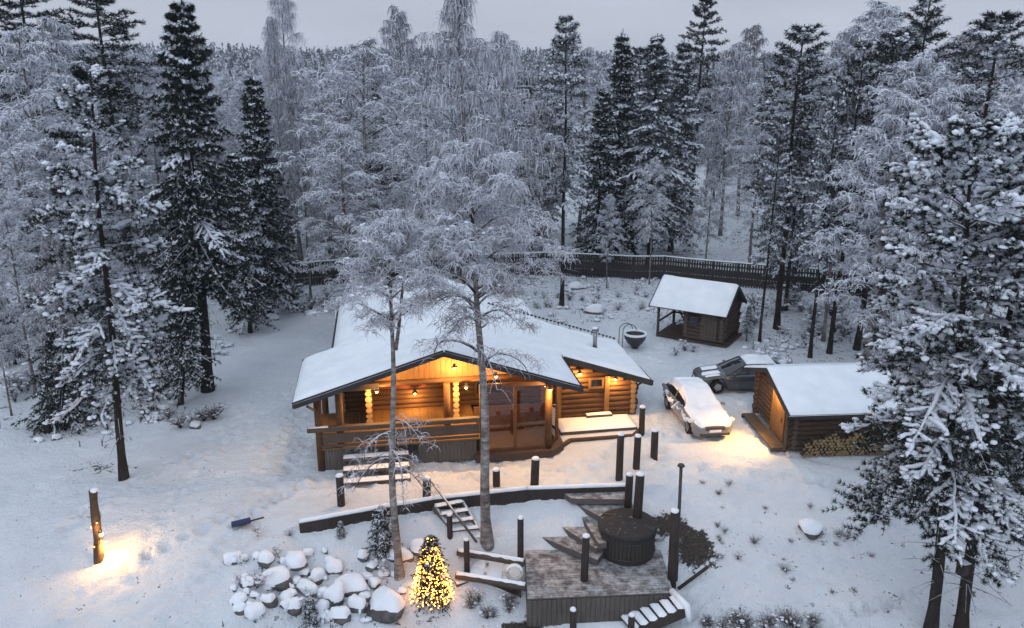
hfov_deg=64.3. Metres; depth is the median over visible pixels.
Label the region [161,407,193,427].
shrub
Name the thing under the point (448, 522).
wooden stairs
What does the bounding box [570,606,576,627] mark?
timber post
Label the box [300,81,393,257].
birch tree
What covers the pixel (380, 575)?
boulder
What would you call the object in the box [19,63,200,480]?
pine tree
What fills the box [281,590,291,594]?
boulder
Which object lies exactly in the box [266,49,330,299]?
birch tree
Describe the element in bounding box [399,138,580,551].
birch tree
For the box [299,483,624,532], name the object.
retaining wall
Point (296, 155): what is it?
birch tree
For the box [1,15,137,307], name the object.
birch tree
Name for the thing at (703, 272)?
wooden fence
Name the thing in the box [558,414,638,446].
deck platform
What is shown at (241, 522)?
snow shovel
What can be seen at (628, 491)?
timber post
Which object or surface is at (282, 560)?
boulder
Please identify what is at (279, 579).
boulder
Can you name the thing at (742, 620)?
shrub
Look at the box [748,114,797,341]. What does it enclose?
pine tree
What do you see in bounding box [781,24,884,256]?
birch tree
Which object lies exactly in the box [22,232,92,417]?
birch tree
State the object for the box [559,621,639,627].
shore landing
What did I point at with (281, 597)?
boulder
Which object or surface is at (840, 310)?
shrub
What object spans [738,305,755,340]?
spruce tree
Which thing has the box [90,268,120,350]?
tree
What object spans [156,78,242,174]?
birch tree
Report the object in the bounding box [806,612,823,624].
shrub
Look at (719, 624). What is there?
shrub
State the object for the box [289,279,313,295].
shrub
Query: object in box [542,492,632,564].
fan steps
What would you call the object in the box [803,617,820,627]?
shrub
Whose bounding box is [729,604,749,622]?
shrub
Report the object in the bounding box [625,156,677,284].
birch tree
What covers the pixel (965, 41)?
birch tree
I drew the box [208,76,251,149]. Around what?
birch tree
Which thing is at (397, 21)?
birch tree
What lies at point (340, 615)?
boulder
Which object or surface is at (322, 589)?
boulder
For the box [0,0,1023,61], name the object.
sky
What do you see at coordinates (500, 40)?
birch tree
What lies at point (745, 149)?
birch tree
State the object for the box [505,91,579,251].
birch tree
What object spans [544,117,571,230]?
birch tree
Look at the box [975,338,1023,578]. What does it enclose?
pine tree
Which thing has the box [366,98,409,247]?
spruce tree
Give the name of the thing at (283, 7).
birch tree
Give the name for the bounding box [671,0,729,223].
pine tree
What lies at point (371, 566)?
boulder
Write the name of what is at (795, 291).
shrub
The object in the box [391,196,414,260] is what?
spruce tree
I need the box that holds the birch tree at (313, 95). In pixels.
[296,78,320,108]
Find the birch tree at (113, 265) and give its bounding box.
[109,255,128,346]
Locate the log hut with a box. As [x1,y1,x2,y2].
[649,275,746,346]
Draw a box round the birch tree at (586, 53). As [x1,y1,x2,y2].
[554,46,615,241]
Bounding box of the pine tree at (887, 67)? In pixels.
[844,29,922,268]
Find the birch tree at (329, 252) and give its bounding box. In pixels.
[289,118,353,253]
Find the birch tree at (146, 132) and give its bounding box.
[127,114,187,269]
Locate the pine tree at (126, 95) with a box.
[41,0,164,279]
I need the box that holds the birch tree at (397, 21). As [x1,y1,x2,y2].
[358,4,443,210]
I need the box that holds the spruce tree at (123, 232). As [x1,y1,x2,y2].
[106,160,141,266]
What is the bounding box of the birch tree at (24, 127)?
[0,110,116,359]
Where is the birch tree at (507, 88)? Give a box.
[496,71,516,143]
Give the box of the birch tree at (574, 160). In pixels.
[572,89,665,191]
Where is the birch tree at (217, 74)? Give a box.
[209,70,240,163]
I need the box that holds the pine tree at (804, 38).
[735,22,843,329]
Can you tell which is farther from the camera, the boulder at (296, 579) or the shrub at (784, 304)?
the shrub at (784, 304)
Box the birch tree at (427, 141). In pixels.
[412,113,450,217]
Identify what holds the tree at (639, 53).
on the ground
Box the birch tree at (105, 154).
[29,73,142,223]
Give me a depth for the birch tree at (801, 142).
67.02 m
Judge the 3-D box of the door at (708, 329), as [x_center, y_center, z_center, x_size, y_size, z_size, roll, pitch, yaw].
[11.213,0.781,46.488,0.940,1.550,0.094,10,19,30]
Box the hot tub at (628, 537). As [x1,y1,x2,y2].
[598,508,665,565]
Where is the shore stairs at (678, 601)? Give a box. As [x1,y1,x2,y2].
[621,588,692,627]
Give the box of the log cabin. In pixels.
[292,274,653,485]
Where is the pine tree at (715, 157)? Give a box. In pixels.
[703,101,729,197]
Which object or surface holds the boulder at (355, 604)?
on the ground
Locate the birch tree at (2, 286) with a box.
[0,251,22,415]
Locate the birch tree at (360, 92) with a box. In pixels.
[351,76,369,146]
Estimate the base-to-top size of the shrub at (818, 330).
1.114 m
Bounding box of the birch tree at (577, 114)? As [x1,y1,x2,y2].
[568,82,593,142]
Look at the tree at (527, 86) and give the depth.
71.86 m
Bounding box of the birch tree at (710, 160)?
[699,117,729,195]
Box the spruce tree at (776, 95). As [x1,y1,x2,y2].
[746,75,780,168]
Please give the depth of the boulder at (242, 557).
26.82 m
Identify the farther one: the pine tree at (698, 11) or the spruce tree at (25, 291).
the pine tree at (698, 11)
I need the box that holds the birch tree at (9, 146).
[1,110,16,189]
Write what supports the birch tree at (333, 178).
on the ground
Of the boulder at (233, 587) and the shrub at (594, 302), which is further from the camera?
the shrub at (594, 302)
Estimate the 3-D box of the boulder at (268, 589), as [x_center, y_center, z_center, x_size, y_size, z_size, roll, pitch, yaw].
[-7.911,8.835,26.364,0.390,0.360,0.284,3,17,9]
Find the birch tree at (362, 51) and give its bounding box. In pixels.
[266,37,453,286]
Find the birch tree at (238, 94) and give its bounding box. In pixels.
[198,81,303,239]
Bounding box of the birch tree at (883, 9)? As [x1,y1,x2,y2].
[781,0,942,278]
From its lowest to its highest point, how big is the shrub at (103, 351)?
1.504 m
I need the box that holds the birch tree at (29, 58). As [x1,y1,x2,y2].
[0,26,114,334]
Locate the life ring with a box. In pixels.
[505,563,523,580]
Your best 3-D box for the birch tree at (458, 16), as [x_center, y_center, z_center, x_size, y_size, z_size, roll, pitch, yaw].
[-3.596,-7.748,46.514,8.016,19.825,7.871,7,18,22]
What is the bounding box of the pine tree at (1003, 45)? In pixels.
[919,10,1023,330]
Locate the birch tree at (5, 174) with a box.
[0,135,14,244]
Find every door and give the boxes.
[700,314,717,341]
[769,389,785,443]
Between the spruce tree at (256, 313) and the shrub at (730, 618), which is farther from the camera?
the spruce tree at (256, 313)
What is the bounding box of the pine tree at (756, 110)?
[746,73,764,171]
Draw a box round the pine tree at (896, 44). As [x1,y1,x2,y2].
[824,30,937,350]
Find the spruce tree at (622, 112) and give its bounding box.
[585,32,644,262]
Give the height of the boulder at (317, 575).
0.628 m
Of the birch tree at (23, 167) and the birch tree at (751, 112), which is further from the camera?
the birch tree at (751, 112)
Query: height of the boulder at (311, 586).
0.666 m
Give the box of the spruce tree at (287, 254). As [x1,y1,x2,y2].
[256,159,298,271]
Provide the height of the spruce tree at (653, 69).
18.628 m
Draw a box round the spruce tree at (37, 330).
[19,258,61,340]
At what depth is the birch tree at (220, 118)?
66.29 m
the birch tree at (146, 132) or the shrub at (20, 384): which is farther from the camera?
the birch tree at (146, 132)
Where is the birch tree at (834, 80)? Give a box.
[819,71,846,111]
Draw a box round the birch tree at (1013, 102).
[934,84,1023,320]
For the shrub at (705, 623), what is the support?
on the ground
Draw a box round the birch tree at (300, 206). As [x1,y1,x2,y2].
[253,104,318,252]
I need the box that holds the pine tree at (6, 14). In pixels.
[0,0,89,267]
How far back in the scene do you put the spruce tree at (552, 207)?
76.23 m
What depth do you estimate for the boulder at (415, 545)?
28.41 m
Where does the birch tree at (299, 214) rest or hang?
on the ground
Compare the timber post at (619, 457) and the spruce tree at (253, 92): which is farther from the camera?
the spruce tree at (253, 92)
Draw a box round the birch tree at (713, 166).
[683,81,741,206]
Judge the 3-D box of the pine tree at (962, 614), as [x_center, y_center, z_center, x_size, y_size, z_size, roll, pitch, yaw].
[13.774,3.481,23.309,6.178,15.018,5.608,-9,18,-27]
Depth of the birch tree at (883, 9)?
56.47 m
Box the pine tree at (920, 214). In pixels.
[821,112,1023,627]
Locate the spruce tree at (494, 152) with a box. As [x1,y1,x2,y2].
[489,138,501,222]
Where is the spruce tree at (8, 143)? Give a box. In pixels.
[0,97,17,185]
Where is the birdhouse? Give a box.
[955,558,972,576]
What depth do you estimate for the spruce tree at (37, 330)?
46.98 m
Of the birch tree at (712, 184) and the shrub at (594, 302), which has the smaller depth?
the shrub at (594, 302)
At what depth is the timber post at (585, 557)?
27.20 m
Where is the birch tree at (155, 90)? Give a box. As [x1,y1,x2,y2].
[150,84,164,131]
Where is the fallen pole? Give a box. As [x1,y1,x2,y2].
[677,566,708,589]
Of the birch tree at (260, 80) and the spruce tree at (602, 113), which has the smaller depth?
the spruce tree at (602, 113)
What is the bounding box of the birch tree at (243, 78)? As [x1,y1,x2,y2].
[234,71,251,129]
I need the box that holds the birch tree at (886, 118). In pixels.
[808,87,958,358]
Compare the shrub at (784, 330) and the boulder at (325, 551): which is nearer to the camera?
the boulder at (325, 551)
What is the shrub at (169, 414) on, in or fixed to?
on the ground
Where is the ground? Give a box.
[0,63,1023,627]
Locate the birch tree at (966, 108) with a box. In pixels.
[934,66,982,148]
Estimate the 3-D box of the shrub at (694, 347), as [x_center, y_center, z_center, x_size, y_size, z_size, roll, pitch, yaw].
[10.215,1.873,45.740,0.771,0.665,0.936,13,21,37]
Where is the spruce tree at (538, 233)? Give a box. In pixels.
[508,108,554,250]
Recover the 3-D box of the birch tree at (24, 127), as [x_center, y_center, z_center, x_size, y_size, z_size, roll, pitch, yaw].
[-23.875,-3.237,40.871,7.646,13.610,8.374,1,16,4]
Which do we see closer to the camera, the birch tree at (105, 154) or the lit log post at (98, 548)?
the lit log post at (98, 548)
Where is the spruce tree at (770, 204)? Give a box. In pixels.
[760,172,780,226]
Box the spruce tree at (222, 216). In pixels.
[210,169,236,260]
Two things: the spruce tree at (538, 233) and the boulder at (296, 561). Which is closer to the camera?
the boulder at (296, 561)
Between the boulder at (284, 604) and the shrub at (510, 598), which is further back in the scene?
the shrub at (510, 598)
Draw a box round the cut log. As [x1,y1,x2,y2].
[455,580,467,586]
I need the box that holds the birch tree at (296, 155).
[258,91,313,239]
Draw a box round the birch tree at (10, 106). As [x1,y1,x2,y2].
[0,83,26,137]
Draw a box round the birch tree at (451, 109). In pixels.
[416,81,509,248]
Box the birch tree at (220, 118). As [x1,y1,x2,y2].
[182,103,248,198]
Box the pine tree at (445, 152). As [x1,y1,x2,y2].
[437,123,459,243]
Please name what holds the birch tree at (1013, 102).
on the ground
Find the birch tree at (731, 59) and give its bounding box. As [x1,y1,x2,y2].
[681,43,768,235]
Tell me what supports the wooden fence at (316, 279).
on the ground
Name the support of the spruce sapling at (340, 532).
on the ground
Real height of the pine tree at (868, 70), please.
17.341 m
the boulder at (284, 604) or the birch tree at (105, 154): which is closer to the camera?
the boulder at (284, 604)
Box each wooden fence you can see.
[208,259,351,287]
[352,252,542,281]
[543,252,664,278]
[664,255,917,299]
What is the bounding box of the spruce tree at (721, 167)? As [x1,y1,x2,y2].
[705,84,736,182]
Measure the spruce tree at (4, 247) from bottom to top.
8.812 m
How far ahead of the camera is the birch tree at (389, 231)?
24.62 m
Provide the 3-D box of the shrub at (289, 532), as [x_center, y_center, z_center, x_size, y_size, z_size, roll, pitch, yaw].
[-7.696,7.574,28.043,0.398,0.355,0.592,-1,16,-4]
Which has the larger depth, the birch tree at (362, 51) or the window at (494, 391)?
the birch tree at (362, 51)
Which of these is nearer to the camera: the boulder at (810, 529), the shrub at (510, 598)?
the shrub at (510, 598)
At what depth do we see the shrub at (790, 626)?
25.66 m
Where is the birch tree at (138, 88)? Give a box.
[120,79,162,155]
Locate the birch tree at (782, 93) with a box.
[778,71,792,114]
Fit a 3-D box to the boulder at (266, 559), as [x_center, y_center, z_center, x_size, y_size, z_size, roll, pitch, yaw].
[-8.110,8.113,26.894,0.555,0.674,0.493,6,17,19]
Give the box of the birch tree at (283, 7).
[245,0,327,261]
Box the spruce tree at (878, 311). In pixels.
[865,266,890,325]
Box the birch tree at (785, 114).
[744,112,803,244]
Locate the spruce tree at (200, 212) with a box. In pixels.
[131,0,253,392]
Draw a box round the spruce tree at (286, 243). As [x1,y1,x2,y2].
[276,186,297,257]
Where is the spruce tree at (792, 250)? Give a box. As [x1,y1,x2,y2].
[757,55,821,310]
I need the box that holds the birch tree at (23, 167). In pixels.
[4,142,59,229]
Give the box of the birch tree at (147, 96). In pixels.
[122,89,181,176]
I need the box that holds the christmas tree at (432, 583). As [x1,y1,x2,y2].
[408,533,454,616]
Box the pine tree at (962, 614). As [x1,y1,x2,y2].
[872,172,1023,627]
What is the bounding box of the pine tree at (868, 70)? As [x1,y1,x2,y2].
[804,39,892,353]
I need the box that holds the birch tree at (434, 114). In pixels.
[382,101,471,271]
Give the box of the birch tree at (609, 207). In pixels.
[587,193,625,288]
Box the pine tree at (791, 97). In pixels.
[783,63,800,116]
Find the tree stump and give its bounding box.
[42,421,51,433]
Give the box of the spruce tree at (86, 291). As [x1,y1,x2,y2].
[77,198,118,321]
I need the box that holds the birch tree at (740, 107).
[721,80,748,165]
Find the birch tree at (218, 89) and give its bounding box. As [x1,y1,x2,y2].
[211,76,243,149]
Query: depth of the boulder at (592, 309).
52.97 m
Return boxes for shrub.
[0,364,27,394]
[1,384,25,401]
[6,366,33,391]
[16,362,38,378]
[84,339,101,359]
[88,331,117,357]
[150,331,169,351]
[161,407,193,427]
[161,408,177,419]
[181,412,203,422]
[190,407,208,416]
[196,407,208,420]
[202,402,228,418]
[203,403,230,419]
[232,572,249,582]
[233,553,251,563]
[245,570,272,588]
[248,522,265,536]
[270,545,282,554]
[283,526,294,537]
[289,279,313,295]
[297,293,323,309]
[299,587,325,601]
[313,292,329,308]
[318,285,336,299]
[377,558,389,575]
[459,583,485,605]
[462,601,479,610]
[475,600,494,618]
[483,602,500,617]
[498,591,522,603]
[498,594,519,608]
[502,604,514,612]
[564,289,576,299]
[587,295,602,303]
[611,300,626,309]
[668,345,683,355]
[679,337,691,350]
[689,343,699,351]
[694,612,716,627]
[702,620,716,627]
[710,550,721,558]
[715,615,730,627]
[717,608,746,627]
[726,613,756,627]
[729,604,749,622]
[733,604,752,624]
[735,613,756,627]
[741,307,764,325]
[745,289,775,310]
[747,535,761,543]
[751,613,782,627]
[759,604,783,626]
[768,287,806,310]
[776,283,810,303]
[776,563,795,571]
[776,605,795,621]
[778,326,790,333]
[779,605,805,619]
[783,280,811,302]
[783,607,806,626]
[783,613,799,627]
[794,297,811,311]
[797,325,819,345]
[799,300,830,318]
[800,319,829,335]
[801,318,822,332]
[803,304,828,323]
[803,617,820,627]
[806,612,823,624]
[817,292,852,315]
[824,287,853,304]
[827,333,841,342]
[828,314,856,335]
[829,313,845,332]
[830,300,856,315]
[830,526,849,536]
[835,333,845,341]
[839,323,856,334]
[842,529,853,538]
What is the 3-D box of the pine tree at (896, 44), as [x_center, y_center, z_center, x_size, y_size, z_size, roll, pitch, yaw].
[19.663,-5.934,43.914,5.231,17.814,5.092,15,22,41]
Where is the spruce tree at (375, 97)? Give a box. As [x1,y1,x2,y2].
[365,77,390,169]
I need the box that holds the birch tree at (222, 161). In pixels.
[201,142,245,262]
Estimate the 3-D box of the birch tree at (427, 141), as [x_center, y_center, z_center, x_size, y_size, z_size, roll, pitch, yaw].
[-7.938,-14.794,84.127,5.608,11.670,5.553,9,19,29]
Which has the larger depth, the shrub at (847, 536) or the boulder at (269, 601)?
the shrub at (847, 536)
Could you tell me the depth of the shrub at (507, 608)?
27.08 m
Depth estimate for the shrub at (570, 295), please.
56.56 m
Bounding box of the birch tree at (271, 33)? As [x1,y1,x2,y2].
[258,16,310,299]
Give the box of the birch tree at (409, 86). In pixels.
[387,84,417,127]
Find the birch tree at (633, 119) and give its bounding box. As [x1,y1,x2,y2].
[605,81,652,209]
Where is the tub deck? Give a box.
[525,549,671,625]
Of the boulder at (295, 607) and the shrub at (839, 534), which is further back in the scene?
the shrub at (839, 534)
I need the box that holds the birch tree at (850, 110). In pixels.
[797,71,887,341]
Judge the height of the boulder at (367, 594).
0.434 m
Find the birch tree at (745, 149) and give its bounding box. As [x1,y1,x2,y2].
[717,111,793,270]
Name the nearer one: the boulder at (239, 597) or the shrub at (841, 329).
the boulder at (239, 597)
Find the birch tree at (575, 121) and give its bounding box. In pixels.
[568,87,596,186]
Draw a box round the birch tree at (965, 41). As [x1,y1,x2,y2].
[901,27,1023,298]
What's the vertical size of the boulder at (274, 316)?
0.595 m
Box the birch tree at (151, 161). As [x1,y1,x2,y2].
[121,117,166,263]
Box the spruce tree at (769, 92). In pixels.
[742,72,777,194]
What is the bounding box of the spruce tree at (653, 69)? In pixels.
[612,33,695,263]
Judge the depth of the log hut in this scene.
47.02 m
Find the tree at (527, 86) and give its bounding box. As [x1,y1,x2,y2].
[504,65,549,239]
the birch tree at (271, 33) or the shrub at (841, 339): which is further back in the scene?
the birch tree at (271, 33)
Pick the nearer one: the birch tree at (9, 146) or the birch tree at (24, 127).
the birch tree at (24, 127)
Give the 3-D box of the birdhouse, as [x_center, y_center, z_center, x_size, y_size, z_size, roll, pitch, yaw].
[13.540,7.619,24.468,0.340,0.456,0.364,-6,17,-19]
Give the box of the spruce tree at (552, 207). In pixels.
[539,146,560,228]
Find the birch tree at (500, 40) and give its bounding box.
[464,30,570,286]
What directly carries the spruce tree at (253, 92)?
on the ground
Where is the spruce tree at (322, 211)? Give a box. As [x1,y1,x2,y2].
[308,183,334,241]
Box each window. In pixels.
[474,380,502,395]
[588,377,603,388]
[689,316,697,326]
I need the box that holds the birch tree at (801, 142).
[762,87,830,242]
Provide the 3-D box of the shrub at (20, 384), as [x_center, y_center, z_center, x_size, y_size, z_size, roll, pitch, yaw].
[-23.926,3.194,39.352,1.814,1.389,1.494,-6,17,-20]
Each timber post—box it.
[335,473,344,506]
[423,476,430,496]
[493,467,499,487]
[517,515,523,557]
[530,456,539,485]
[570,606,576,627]
[580,533,589,581]
[615,432,623,480]
[624,472,632,507]
[628,612,635,627]
[633,434,640,469]
[633,471,644,517]
[639,405,645,435]
[650,428,658,460]
[667,508,678,588]
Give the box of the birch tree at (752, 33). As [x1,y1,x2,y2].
[701,24,792,215]
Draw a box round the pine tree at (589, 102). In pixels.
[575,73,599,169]
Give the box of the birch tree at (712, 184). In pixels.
[686,173,734,263]
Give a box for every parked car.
[662,377,734,436]
[692,354,783,392]
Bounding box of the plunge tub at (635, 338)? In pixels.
[619,323,646,348]
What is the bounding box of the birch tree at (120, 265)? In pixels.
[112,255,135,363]
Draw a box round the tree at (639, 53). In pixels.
[622,46,654,244]
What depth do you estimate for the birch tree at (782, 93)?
129.82 m
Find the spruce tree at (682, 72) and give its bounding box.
[640,35,706,254]
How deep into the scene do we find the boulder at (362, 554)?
28.07 m
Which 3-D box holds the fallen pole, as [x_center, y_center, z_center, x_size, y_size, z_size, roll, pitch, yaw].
[6.187,9.013,27.830,1.164,0.739,0.117,-5,17,-17]
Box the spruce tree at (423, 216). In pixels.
[413,176,432,221]
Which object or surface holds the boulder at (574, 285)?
on the ground
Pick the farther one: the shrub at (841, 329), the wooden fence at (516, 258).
the wooden fence at (516, 258)
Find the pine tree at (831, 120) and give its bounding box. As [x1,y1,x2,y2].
[789,89,856,357]
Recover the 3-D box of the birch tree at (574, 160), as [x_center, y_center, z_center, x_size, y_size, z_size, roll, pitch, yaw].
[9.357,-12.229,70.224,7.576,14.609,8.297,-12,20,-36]
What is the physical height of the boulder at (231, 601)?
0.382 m
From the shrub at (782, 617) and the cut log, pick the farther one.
the cut log
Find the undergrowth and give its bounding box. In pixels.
[0,197,1015,627]
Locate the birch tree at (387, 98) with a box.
[348,86,443,256]
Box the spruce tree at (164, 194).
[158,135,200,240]
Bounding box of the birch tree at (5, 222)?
[0,190,51,393]
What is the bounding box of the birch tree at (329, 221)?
[307,180,356,246]
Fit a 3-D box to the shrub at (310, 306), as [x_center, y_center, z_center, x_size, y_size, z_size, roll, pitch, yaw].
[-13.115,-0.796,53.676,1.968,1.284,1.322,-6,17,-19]
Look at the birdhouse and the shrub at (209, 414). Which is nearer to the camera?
the birdhouse
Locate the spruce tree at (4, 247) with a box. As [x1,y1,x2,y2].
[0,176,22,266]
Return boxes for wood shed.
[741,362,909,451]
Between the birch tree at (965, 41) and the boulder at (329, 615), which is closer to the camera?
the boulder at (329, 615)
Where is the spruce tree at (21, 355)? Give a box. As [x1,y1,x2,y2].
[0,291,26,367]
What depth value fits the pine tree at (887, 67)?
53.35 m
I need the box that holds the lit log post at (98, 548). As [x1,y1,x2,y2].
[88,488,103,563]
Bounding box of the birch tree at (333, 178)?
[292,91,366,275]
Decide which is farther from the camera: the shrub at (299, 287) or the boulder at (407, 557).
the shrub at (299, 287)
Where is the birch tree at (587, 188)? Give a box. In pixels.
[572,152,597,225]
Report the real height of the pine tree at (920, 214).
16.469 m
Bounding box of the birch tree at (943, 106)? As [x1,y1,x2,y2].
[838,99,1023,377]
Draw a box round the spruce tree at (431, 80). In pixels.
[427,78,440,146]
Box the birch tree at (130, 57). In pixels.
[73,50,203,263]
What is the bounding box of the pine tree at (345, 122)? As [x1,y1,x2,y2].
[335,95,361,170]
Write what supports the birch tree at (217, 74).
on the ground
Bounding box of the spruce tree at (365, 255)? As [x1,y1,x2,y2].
[354,209,378,266]
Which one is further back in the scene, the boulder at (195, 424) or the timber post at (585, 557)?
the boulder at (195, 424)
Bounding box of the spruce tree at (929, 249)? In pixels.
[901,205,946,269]
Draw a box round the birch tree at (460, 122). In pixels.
[437,100,473,157]
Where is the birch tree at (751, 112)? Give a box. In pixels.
[732,79,761,180]
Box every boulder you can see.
[33,437,44,442]
[52,434,61,440]
[158,404,169,410]
[189,420,200,428]
[223,552,233,564]
[229,598,234,606]
[230,583,237,592]
[231,551,241,564]
[231,592,247,604]
[232,602,246,616]
[238,554,248,563]
[239,576,253,588]
[243,588,249,595]
[244,601,265,620]
[249,591,259,599]
[252,551,259,559]
[258,550,274,569]
[260,593,277,608]
[262,565,291,591]
[262,585,271,591]
[266,313,279,320]
[278,594,291,600]
[279,598,291,611]
[280,557,285,564]
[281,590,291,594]
[285,550,307,571]
[287,588,296,596]
[287,597,301,615]
[292,575,300,586]
[296,580,317,597]
[297,568,309,577]
[303,548,313,557]
[304,310,314,315]
[311,567,324,584]
[312,599,329,612]
[317,586,327,598]
[322,548,327,554]
[322,580,344,607]
[324,555,334,562]
[325,558,342,575]
[327,610,333,622]
[331,606,350,625]
[334,572,367,596]
[347,596,365,613]
[357,549,368,562]
[358,591,370,601]
[361,573,373,583]
[365,560,378,572]
[366,585,405,623]
[368,577,380,590]
[378,568,389,578]
[386,547,413,563]
[397,586,406,595]
[409,538,424,556]
[567,281,583,289]
[584,304,604,314]
[798,518,824,539]
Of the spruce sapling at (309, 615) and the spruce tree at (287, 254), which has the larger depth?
the spruce tree at (287, 254)
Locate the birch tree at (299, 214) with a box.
[296,196,334,258]
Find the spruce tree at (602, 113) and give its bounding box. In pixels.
[565,88,630,275]
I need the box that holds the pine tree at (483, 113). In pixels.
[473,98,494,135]
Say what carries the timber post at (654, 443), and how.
on the ground
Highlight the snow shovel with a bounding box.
[231,517,263,527]
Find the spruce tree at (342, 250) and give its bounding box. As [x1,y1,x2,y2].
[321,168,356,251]
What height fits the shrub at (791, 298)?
1.620 m
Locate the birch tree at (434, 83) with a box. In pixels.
[421,82,458,202]
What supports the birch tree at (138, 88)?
on the ground
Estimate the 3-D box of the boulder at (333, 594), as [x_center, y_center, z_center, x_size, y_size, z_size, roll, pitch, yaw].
[-5.812,9.229,26.584,0.796,0.970,0.719,-8,18,-26]
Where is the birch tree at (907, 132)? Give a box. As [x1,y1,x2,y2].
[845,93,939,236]
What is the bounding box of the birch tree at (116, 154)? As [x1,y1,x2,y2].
[70,148,175,328]
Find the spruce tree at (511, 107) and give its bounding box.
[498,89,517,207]
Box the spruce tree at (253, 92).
[226,72,310,313]
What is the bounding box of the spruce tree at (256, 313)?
[222,148,278,333]
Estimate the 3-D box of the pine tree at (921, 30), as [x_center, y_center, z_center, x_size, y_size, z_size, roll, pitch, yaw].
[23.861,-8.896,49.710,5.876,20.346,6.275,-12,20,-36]
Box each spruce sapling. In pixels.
[299,596,322,627]
[334,521,346,539]
[363,504,402,561]
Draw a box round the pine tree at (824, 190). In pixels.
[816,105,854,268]
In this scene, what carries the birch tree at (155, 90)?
on the ground
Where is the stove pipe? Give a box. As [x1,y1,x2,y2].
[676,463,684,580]
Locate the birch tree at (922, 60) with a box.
[801,50,1006,360]
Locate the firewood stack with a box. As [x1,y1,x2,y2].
[800,430,895,456]
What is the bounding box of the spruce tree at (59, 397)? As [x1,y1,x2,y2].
[9,324,113,437]
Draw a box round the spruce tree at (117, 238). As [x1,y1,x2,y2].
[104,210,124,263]
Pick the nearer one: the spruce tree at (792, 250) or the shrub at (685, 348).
the shrub at (685, 348)
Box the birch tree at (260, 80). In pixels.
[254,75,270,126]
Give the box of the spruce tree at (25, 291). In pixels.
[2,168,89,329]
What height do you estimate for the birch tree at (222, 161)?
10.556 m
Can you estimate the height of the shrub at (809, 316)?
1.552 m
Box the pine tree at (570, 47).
[531,14,599,305]
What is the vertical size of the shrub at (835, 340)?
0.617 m
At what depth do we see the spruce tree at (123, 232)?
63.23 m
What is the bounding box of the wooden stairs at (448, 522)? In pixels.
[430,479,494,572]
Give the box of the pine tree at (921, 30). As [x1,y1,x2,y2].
[864,0,964,318]
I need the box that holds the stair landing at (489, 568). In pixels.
[455,548,526,597]
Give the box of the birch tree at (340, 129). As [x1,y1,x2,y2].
[291,120,395,292]
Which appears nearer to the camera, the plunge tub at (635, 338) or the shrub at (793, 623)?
the shrub at (793, 623)
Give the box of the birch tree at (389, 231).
[306,208,464,580]
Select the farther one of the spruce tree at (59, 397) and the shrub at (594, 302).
the shrub at (594, 302)
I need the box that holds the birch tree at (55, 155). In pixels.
[0,133,112,334]
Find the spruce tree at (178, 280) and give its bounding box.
[146,270,220,409]
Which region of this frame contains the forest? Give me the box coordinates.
[0,39,1023,163]
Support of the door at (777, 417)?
in the wood shed
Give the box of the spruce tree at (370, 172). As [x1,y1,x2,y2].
[348,159,387,250]
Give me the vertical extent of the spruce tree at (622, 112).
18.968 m
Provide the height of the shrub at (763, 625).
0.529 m
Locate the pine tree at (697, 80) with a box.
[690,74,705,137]
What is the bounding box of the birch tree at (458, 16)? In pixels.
[383,0,531,284]
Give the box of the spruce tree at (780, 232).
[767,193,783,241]

